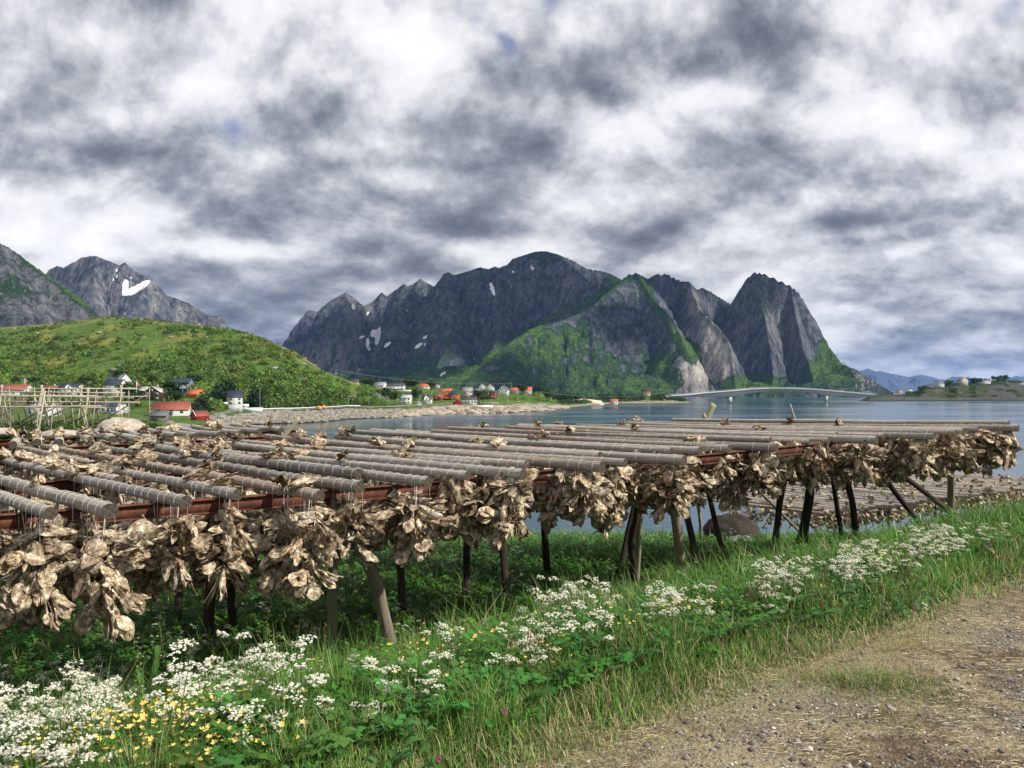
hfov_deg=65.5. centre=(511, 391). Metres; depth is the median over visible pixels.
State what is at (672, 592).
cow parsley
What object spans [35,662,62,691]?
cow parsley
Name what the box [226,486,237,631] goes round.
trestle post
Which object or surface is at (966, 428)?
log
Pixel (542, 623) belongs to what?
cow parsley
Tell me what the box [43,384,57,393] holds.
house
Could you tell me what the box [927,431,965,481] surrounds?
fish bunch
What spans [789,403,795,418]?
stake
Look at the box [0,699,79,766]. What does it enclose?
cow parsley
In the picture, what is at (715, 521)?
trestle post
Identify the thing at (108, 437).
log
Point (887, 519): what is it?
dock plant
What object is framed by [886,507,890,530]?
post
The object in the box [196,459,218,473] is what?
dried fish
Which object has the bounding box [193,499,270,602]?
fish bunch
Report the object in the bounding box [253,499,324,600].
fish bunch
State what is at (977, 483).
log
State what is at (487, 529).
fish bunch
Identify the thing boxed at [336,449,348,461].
dried fish
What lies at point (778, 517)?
trestle post
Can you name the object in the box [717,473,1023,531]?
fish drying rack
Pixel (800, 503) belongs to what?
log
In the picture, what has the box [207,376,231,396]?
conifer
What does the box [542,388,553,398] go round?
leafy tree
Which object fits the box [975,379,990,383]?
house
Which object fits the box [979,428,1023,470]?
fish bunch
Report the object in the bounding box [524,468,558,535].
fish bunch
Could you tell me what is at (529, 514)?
fish bunch
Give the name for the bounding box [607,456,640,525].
fish bunch
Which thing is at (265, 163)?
sky
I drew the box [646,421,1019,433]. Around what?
log
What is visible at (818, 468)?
fish bunch
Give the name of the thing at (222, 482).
dried fish
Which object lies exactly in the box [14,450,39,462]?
dried fish
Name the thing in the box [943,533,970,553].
cow parsley
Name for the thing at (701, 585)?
cow parsley
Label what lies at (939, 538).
cow parsley
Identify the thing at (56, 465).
dried fish
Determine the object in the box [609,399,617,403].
house
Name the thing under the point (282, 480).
dried fish
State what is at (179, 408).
house
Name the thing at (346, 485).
log
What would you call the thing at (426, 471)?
log
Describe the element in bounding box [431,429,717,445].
log
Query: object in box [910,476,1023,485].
log
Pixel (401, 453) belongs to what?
dried fish
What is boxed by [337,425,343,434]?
dried fish
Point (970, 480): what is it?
log
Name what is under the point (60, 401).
fish rack
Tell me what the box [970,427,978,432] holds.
log
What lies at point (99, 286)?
mountain
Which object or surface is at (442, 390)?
house
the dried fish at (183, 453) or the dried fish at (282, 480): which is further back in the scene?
the dried fish at (183, 453)
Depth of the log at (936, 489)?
41.31 m
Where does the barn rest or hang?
on the land at (153, 344)
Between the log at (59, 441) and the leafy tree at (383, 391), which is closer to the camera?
the log at (59, 441)
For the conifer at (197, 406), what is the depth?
284.47 m
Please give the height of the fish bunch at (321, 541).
0.974 m
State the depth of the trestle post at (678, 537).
11.89 m
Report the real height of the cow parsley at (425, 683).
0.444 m
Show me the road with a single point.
(339, 407)
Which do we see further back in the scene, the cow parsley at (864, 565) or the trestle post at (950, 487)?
the trestle post at (950, 487)
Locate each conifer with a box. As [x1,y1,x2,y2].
[10,374,21,382]
[192,392,214,413]
[192,400,204,410]
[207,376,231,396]
[207,385,226,401]
[223,377,237,390]
[245,387,265,406]
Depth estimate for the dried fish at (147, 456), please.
10.19 m
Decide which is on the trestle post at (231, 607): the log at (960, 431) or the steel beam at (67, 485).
the steel beam at (67, 485)
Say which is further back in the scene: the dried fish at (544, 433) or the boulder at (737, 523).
the boulder at (737, 523)
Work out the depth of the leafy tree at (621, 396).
929.70 m
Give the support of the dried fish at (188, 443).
on the log at (336, 471)
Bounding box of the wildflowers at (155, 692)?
[0,525,993,767]
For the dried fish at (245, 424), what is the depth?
21.30 m
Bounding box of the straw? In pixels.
[490,567,1023,767]
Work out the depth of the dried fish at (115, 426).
19.14 m
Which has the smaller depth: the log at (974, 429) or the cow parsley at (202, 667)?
the cow parsley at (202, 667)
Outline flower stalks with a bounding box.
[16,548,940,767]
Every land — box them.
[0,317,689,426]
[867,397,938,400]
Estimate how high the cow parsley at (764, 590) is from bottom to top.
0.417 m
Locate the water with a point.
(851, 408)
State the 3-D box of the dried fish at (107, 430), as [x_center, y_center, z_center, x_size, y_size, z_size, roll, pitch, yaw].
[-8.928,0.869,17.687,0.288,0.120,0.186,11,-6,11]
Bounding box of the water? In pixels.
[249,393,1023,536]
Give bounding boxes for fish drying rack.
[0,429,805,557]
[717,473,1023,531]
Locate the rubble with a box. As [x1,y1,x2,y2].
[11,317,569,429]
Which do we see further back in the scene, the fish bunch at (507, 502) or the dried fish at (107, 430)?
the dried fish at (107, 430)
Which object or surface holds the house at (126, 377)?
on the land at (153, 344)
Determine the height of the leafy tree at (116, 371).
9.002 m
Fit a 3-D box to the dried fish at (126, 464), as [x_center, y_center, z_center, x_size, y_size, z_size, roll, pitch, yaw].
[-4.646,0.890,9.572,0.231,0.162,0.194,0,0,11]
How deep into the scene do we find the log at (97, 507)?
7.07 m
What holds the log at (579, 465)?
on the steel beam
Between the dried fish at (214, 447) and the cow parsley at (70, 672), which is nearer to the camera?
the cow parsley at (70, 672)
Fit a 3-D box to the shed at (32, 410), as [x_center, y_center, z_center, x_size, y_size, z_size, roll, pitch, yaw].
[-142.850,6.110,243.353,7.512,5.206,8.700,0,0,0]
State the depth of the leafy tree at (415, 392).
559.30 m
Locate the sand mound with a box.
[573,399,603,404]
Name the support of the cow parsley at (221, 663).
on the ground at (1003, 605)
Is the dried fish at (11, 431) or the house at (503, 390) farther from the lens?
the house at (503, 390)
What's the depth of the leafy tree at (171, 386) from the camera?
332.84 m
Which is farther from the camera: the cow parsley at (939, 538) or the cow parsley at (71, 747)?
the cow parsley at (939, 538)
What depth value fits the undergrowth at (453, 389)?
636.31 m
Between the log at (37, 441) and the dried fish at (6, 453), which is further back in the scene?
the log at (37, 441)
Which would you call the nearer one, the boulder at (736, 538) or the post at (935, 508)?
the boulder at (736, 538)
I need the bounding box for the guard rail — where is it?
[211,405,359,415]
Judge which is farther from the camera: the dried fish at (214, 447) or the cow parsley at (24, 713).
the dried fish at (214, 447)
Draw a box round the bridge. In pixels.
[665,387,874,402]
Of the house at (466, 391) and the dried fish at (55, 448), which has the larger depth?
the house at (466, 391)
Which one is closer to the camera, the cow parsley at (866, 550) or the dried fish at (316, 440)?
the cow parsley at (866, 550)
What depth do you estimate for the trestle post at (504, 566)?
11.89 m
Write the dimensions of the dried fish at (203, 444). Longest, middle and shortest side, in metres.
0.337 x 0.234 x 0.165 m
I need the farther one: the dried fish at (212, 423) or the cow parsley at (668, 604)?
the dried fish at (212, 423)
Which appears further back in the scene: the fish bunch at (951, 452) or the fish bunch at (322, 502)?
the fish bunch at (951, 452)
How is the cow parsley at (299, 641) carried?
on the ground at (1003, 605)
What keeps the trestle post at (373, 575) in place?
on the ground at (1003, 605)
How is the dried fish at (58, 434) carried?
on the log at (59, 441)
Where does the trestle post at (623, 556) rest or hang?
on the ground at (1003, 605)
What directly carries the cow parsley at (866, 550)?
on the ground at (1003, 605)
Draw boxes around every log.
[0,458,192,523]
[0,474,118,550]
[0,490,57,543]
[8,435,22,455]
[9,457,123,482]
[17,445,242,527]
[32,431,41,445]
[40,444,324,526]
[52,432,63,446]
[76,430,92,445]
[93,429,116,443]
[102,445,364,520]
[112,429,137,443]
[126,430,158,442]
[142,443,363,480]
[147,428,178,438]
[155,426,198,438]
[156,444,432,503]
[163,442,470,486]
[178,426,222,436]
[191,425,243,435]
[201,439,484,465]
[207,425,261,435]
[207,439,526,481]
[215,437,529,468]
[231,423,283,431]
[264,434,605,474]
[291,436,627,466]
[334,433,602,456]
[356,430,673,453]
[370,428,702,454]
[396,429,731,453]
[413,439,686,483]
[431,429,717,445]
[439,429,777,456]
[446,426,771,442]
[466,426,811,456]
[506,425,829,449]
[516,424,837,434]
[519,423,885,439]
[545,424,878,456]
[576,424,956,443]
[581,425,934,446]
[628,421,964,435]
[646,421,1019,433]
[672,418,1009,424]
[703,493,843,512]
[703,495,834,516]
[703,497,831,516]
[708,424,970,432]
[723,486,894,508]
[735,492,868,509]
[736,491,875,510]
[746,490,881,506]
[748,495,861,510]
[748,497,849,511]
[749,487,901,506]
[785,489,900,503]
[786,485,926,501]
[786,487,919,502]
[787,481,944,501]
[787,482,937,498]
[787,484,930,500]
[787,489,915,504]
[795,481,958,497]
[818,484,946,502]
[826,475,997,491]
[828,477,997,497]
[830,480,980,495]
[851,484,968,497]
[858,484,969,495]
[860,482,981,493]
[893,484,986,495]
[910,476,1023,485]
[910,477,1019,486]
[911,474,1023,483]
[911,478,1023,487]
[912,475,1023,484]
[912,479,1023,490]
[913,477,1023,486]
[914,480,1018,490]
[915,481,1014,491]
[918,482,1010,492]
[919,483,1007,493]
[955,472,1020,478]
[955,473,1022,479]
[955,475,1023,480]
[955,476,1023,481]
[955,477,1023,482]
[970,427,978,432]
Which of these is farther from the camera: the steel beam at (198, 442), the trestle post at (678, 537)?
the steel beam at (198, 442)
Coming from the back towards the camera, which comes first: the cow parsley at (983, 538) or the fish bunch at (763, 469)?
the fish bunch at (763, 469)
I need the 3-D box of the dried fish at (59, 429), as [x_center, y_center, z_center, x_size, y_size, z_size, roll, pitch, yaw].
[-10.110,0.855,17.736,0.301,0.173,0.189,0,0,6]
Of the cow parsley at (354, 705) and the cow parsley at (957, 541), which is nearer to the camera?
the cow parsley at (354, 705)
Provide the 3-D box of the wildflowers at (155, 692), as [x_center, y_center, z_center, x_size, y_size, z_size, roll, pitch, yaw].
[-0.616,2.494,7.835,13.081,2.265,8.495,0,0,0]
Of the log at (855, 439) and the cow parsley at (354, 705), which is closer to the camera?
the cow parsley at (354, 705)
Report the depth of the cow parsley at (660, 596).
6.91 m
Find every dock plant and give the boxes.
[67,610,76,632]
[126,648,149,712]
[145,622,175,715]
[252,611,287,684]
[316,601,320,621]
[881,507,893,531]
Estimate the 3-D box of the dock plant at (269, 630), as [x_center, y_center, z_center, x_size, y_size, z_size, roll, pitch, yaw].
[-1.911,2.264,6.227,0.432,1.119,0.350,0,0,41]
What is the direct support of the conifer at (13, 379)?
on the land at (153, 344)
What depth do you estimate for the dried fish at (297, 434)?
14.36 m
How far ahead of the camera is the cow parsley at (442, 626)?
6.11 m
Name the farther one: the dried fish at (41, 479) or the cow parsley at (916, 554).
the cow parsley at (916, 554)
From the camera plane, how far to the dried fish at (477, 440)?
12.37 m
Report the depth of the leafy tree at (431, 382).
679.45 m
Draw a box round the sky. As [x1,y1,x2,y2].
[0,0,1023,380]
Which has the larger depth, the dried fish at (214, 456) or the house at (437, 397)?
the house at (437, 397)
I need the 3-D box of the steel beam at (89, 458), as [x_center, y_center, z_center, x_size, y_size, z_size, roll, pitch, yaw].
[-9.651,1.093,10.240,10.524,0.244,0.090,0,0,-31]
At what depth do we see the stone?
7.26 m
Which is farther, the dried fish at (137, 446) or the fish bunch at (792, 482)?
the fish bunch at (792, 482)
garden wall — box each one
[243,408,262,411]
[472,405,492,407]
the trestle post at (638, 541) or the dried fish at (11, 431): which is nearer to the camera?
the trestle post at (638, 541)
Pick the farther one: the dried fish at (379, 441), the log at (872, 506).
the log at (872, 506)
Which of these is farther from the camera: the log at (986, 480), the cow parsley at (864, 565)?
the log at (986, 480)
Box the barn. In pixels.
[0,384,35,394]
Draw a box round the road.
[210,403,452,418]
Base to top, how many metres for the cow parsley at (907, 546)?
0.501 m
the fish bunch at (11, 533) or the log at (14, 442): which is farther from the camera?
the log at (14, 442)
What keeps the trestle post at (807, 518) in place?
on the ground at (1003, 605)
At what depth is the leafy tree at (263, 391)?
394.10 m
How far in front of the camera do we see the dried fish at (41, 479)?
7.79 m
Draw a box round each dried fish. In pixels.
[0,447,12,459]
[1,427,17,437]
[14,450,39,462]
[16,427,28,439]
[29,474,45,487]
[31,427,41,437]
[33,454,61,465]
[45,459,65,469]
[48,444,58,453]
[53,427,65,433]
[54,430,62,436]
[62,456,79,478]
[72,462,100,475]
[77,424,94,434]
[77,456,113,473]
[85,437,94,446]
[86,441,104,454]
[97,426,104,433]
[104,427,115,433]
[110,454,133,467]
[112,421,122,430]
[117,426,129,432]
[119,460,136,469]
[128,441,145,451]
[133,436,149,443]
[134,425,151,433]
[134,448,156,461]
[135,451,158,462]
[147,434,158,445]
[152,427,164,434]
[164,423,180,429]
[170,436,180,446]
[178,446,191,458]
[179,432,196,446]
[181,466,208,479]
[184,438,193,452]
[189,440,207,453]
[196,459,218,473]
[199,440,210,450]
[205,443,221,452]
[208,420,216,426]
[210,423,222,431]
[211,434,231,448]
[211,450,223,461]
[211,471,238,486]
[222,431,232,438]
[230,435,238,444]
[235,432,244,439]
[242,421,250,427]
[259,450,279,458]
[264,419,272,426]
[268,448,285,458]
[269,473,296,494]
[270,440,281,445]
[270,446,285,454]
[280,438,295,446]
[287,472,318,488]
[288,444,309,460]
[294,427,303,439]
[309,436,328,445]
[309,445,327,450]
[314,430,326,438]
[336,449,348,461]
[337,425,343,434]
[342,425,355,439]
[367,437,385,447]
[391,447,415,458]
[402,436,415,444]
[402,438,414,449]
[469,436,483,442]
[478,421,488,427]
[488,435,507,447]
[527,433,539,440]
[533,419,540,426]
[540,428,550,436]
[563,425,575,434]
[619,418,629,424]
[629,424,640,429]
[633,414,644,421]
[687,435,706,441]
[720,417,730,424]
[752,425,767,430]
[784,416,795,422]
[833,418,842,425]
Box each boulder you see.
[0,428,10,436]
[42,429,76,437]
[96,417,145,431]
[702,513,760,539]
[726,535,753,543]
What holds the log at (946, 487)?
on the fish drying rack at (871, 514)
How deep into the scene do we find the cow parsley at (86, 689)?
5.55 m
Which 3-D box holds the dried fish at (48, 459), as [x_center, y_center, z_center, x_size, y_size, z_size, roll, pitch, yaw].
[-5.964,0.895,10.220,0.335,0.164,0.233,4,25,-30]
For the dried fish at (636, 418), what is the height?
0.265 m
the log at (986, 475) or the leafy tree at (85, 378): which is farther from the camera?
the leafy tree at (85, 378)
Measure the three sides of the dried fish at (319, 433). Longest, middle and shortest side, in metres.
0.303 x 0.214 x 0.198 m
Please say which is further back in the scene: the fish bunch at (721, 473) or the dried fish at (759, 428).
the dried fish at (759, 428)
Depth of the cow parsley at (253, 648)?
5.83 m
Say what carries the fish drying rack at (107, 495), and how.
on the ground at (1003, 605)
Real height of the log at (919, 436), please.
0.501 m
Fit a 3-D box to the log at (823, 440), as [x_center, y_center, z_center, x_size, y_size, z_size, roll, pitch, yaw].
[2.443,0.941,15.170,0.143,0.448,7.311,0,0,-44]
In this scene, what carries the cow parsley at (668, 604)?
on the ground at (1003, 605)
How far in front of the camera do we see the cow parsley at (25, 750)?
3.87 m
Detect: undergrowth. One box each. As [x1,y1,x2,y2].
[0,314,387,410]
[0,416,162,449]
[0,494,1023,767]
[359,382,554,406]
[493,353,862,394]
[556,393,686,404]
[904,379,1022,396]
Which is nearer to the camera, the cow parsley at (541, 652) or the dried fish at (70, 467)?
the cow parsley at (541, 652)
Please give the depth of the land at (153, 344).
552.49 m
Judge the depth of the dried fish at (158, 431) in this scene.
17.36 m
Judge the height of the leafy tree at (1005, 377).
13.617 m
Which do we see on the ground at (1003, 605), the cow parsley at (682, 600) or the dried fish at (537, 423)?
the cow parsley at (682, 600)
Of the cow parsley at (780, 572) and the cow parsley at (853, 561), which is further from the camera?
the cow parsley at (853, 561)
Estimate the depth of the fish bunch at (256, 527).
8.00 m
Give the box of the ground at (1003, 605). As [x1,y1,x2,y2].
[27,435,1023,767]
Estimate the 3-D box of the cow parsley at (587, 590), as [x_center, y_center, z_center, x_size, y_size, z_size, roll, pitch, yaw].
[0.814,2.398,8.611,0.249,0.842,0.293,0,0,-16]
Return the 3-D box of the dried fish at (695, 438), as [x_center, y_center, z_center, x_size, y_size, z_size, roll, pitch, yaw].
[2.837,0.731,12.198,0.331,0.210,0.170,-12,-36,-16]
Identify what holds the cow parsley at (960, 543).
on the ground at (1003, 605)
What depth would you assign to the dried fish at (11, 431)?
16.49 m
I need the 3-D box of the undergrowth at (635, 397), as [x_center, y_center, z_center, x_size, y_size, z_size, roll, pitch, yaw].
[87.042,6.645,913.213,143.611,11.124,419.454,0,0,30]
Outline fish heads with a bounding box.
[9,429,285,456]
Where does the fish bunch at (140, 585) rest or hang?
hanging from the log at (167, 497)
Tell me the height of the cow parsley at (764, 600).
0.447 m
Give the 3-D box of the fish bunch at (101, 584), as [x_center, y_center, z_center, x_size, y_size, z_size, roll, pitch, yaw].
[-3.420,1.559,6.627,0.801,1.058,0.687,0,0,0]
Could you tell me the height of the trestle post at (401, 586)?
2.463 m
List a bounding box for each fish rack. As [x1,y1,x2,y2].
[0,385,151,427]
[0,388,138,429]
[0,391,104,436]
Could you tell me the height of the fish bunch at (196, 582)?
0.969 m
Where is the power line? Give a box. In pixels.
[337,370,510,383]
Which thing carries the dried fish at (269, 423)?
on the log at (272, 428)
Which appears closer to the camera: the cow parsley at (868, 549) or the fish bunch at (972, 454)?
the cow parsley at (868, 549)
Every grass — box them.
[0,485,1023,767]
[454,622,1022,767]
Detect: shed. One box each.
[26,403,62,415]
[148,411,172,421]
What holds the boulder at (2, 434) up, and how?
on the ground at (1003, 605)
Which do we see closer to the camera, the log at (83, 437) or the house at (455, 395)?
the log at (83, 437)
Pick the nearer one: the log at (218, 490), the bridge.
the log at (218, 490)
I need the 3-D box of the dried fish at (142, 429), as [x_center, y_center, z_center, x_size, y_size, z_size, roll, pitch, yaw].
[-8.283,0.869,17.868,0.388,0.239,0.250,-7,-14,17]
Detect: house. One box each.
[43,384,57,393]
[58,382,81,394]
[92,403,110,411]
[102,378,124,395]
[103,374,132,383]
[106,401,129,413]
[143,385,167,400]
[151,401,192,415]
[164,377,194,392]
[185,388,204,398]
[224,389,248,411]
[350,378,358,383]
[373,381,386,387]
[386,382,404,390]
[399,394,412,403]
[419,383,429,388]
[421,394,432,403]
[434,394,443,400]
[439,388,452,392]
[442,390,449,399]
[450,390,459,399]
[453,399,462,404]
[461,386,472,396]
[461,396,477,404]
[479,383,485,391]
[486,383,494,389]
[486,389,496,398]
[498,384,509,395]
[510,387,518,393]
[524,386,531,393]
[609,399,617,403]
[643,391,650,396]
[923,385,934,389]
[933,381,943,387]
[957,377,967,385]
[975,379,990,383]
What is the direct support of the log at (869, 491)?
on the post at (935, 508)
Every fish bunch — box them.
[0,509,30,576]
[0,514,67,634]
[0,514,80,631]
[53,512,121,604]
[57,518,156,643]
[110,517,167,582]
[125,508,199,604]
[145,507,212,596]
[180,491,211,587]
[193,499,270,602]
[194,513,250,572]
[244,491,288,578]
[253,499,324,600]
[268,500,344,600]
[284,506,308,543]
[299,501,336,557]
[307,493,393,569]
[353,500,373,556]
[360,483,431,551]
[384,486,459,567]
[421,477,447,534]
[431,474,489,546]
[439,492,480,540]
[462,466,517,551]
[477,461,539,552]
[514,465,536,519]
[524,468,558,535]
[537,468,586,527]
[555,471,616,527]
[588,466,633,540]
[590,471,604,528]
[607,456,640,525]
[624,461,658,514]
[638,456,702,524]
[674,454,706,508]
[675,452,712,506]
[700,449,741,492]
[702,488,719,500]
[717,450,751,511]
[736,451,788,498]
[760,473,785,499]
[772,439,817,480]
[781,445,805,485]
[798,440,837,495]
[826,443,861,491]
[835,440,887,488]
[848,439,888,486]
[866,436,887,466]
[878,435,916,487]
[907,439,941,481]
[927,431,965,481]
[940,425,960,474]
[946,431,979,469]
[954,440,976,474]
[960,432,985,473]
[974,423,1002,478]
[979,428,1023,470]
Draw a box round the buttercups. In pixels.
[13,544,945,767]
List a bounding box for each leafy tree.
[26,376,41,381]
[78,376,95,382]
[111,369,125,377]
[115,380,140,394]
[124,391,156,406]
[143,373,160,382]
[158,379,188,398]
[165,391,184,400]
[186,372,204,381]
[250,385,269,402]
[359,376,372,383]
[364,379,376,386]
[376,387,391,398]
[386,391,401,402]
[402,377,410,386]
[406,379,418,387]
[410,388,422,400]
[425,379,438,390]
[471,390,494,403]
[479,393,491,400]
[515,383,526,393]
[517,384,527,390]
[532,385,543,394]
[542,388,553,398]
[545,391,561,399]
[554,393,571,399]
[560,392,573,399]
[571,393,580,399]
[596,393,610,399]
[616,394,629,402]
[917,386,927,391]
[944,380,954,384]
[968,378,976,382]
[991,376,1003,380]
[999,375,1008,381]
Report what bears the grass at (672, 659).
on the ground at (1003, 605)
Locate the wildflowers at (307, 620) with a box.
[49,526,897,698]
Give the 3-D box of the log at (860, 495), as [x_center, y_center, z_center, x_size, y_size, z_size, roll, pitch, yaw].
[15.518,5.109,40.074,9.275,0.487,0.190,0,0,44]
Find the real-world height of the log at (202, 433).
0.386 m
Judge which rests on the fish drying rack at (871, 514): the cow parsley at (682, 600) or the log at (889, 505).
the log at (889, 505)
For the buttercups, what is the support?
on the undergrowth at (346, 736)
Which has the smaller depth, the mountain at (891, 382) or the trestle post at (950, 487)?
the trestle post at (950, 487)
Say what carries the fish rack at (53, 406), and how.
on the ground at (1003, 605)
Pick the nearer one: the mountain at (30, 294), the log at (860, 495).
the log at (860, 495)
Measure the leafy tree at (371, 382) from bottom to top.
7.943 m
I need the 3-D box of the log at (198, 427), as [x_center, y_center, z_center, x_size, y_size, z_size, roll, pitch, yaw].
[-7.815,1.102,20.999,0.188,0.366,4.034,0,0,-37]
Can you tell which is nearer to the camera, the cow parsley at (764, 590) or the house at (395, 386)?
the cow parsley at (764, 590)
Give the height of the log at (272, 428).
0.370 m
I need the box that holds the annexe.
[139,387,149,399]
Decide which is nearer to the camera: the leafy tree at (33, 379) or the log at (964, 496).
the log at (964, 496)
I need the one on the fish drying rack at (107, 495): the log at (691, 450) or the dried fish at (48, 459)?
the log at (691, 450)
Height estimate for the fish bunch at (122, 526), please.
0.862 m
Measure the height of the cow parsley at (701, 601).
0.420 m
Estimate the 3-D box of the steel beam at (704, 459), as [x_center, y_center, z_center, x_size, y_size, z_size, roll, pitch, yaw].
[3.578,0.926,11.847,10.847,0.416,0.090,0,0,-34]
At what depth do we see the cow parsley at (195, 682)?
5.56 m
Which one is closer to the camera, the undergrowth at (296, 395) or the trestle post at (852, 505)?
the trestle post at (852, 505)
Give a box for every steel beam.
[0,430,295,448]
[0,435,294,456]
[0,453,169,465]
[0,468,280,495]
[0,484,428,531]
[234,439,459,452]
[428,442,851,494]
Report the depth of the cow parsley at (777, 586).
6.99 m
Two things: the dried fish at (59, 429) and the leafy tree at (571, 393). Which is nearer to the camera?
the dried fish at (59, 429)
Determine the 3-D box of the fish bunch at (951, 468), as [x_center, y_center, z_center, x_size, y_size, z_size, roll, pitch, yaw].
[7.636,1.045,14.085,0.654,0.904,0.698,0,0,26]
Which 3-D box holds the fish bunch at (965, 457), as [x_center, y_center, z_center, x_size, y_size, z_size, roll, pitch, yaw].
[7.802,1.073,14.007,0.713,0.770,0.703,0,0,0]
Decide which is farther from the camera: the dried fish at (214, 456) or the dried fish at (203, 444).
the dried fish at (203, 444)
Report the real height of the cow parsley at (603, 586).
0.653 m
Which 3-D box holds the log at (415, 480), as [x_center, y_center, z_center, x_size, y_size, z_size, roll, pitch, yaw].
[-3.439,1.080,10.822,0.170,0.434,7.360,0,0,-44]
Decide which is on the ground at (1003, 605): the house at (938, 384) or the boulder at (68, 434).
the boulder at (68, 434)
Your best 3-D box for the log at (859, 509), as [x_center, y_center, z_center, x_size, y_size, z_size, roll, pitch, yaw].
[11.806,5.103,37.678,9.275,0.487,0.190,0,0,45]
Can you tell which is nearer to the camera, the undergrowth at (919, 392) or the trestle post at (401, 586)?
the trestle post at (401, 586)
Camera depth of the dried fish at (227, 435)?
14.88 m
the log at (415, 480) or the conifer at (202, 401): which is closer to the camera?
the log at (415, 480)
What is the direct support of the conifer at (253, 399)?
on the land at (153, 344)
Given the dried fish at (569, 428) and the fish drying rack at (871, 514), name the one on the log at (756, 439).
the dried fish at (569, 428)
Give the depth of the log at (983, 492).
41.21 m
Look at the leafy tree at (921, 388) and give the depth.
1303.53 m
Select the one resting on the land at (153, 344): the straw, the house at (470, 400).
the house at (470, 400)
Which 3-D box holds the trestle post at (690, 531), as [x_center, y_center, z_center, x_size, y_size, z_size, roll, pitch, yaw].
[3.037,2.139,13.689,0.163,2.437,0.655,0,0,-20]
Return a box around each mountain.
[0,243,99,326]
[46,256,226,328]
[283,251,892,396]
[859,369,1023,392]
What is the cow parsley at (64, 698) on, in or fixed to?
on the ground at (1003, 605)
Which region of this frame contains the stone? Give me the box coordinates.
[910,602,927,611]
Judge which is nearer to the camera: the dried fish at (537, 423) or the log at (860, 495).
the dried fish at (537, 423)
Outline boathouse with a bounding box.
[189,410,210,421]
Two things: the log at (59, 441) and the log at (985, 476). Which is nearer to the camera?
the log at (59, 441)
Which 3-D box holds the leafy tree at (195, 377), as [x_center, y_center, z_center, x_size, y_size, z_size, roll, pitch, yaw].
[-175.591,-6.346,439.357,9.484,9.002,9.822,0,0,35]
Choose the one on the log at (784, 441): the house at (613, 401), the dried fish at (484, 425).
the dried fish at (484, 425)
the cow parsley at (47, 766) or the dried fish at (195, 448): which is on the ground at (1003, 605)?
the cow parsley at (47, 766)
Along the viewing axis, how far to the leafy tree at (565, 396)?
798.52 m
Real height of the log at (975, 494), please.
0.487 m
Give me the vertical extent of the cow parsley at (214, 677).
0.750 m
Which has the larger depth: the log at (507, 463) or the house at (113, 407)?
the house at (113, 407)
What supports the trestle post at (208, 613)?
on the ground at (1003, 605)
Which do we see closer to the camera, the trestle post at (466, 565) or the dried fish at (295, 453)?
the dried fish at (295, 453)
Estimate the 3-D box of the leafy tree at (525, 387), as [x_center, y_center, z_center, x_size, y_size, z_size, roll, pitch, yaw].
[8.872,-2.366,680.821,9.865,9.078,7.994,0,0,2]
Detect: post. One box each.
[174,466,182,620]
[202,573,216,641]
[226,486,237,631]
[327,497,339,653]
[347,495,395,649]
[395,542,407,622]
[462,541,470,598]
[498,521,510,604]
[540,506,550,579]
[615,507,633,579]
[627,472,640,592]
[635,473,646,588]
[671,493,686,579]
[684,506,698,567]
[696,504,702,540]
[706,491,726,562]
[762,493,798,531]
[772,455,788,555]
[793,483,808,552]
[801,480,814,546]
[830,478,843,534]
[836,450,859,537]
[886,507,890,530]
[888,481,920,523]
[907,476,946,511]
[933,504,937,521]
[947,470,954,517]
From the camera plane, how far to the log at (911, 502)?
37.28 m
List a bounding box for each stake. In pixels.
[283,416,300,434]
[706,402,715,418]
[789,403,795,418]
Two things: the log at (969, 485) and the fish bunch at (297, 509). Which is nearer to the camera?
the fish bunch at (297, 509)
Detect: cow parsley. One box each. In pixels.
[0,681,38,767]
[0,681,44,743]
[0,692,43,766]
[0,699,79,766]
[0,729,48,767]
[34,732,59,763]
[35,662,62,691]
[36,676,72,711]
[39,761,59,767]
[42,659,78,701]
[47,671,112,767]
[49,693,117,767]
[57,675,106,746]
[59,659,130,767]
[65,674,122,750]
[66,746,90,767]
[80,680,109,716]
[100,687,122,701]
[178,673,210,687]
[178,673,216,696]
[193,634,210,653]
[193,655,224,706]
[198,659,236,693]
[210,664,260,692]
[218,677,265,764]
[224,624,243,666]
[224,637,252,668]
[239,653,268,673]
[245,646,279,683]
[249,653,306,705]
[271,640,304,684]
[314,699,340,725]
[349,702,365,714]
[360,656,392,690]
[366,700,378,721]
[377,664,401,699]
[415,669,444,728]
[421,622,463,652]
[516,618,543,671]
[520,627,566,700]
[524,621,547,643]
[532,587,557,620]
[541,589,570,639]
[579,575,594,600]
[587,582,622,622]
[642,590,681,615]
[645,580,677,636]
[648,597,683,648]
[668,586,696,619]
[680,583,716,626]
[697,596,712,617]
[749,582,777,604]
[752,569,786,597]
[758,583,780,614]
[764,575,779,596]
[774,555,790,585]
[778,572,803,621]
[784,555,813,620]
[829,543,864,578]
[841,548,862,582]
[845,553,878,576]
[858,560,883,597]
[860,541,878,557]
[861,540,882,565]
[878,549,896,591]
[892,544,922,571]
[897,525,922,550]
[907,540,926,561]
[908,533,931,560]
[917,523,953,560]
[920,529,958,575]
[941,527,963,570]
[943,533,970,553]
[948,533,967,555]
[976,527,995,562]
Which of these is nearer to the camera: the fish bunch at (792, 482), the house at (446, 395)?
the fish bunch at (792, 482)
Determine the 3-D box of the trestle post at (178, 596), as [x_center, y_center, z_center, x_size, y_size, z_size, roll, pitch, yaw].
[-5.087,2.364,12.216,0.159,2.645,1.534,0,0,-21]
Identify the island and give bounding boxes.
[859,381,1023,400]

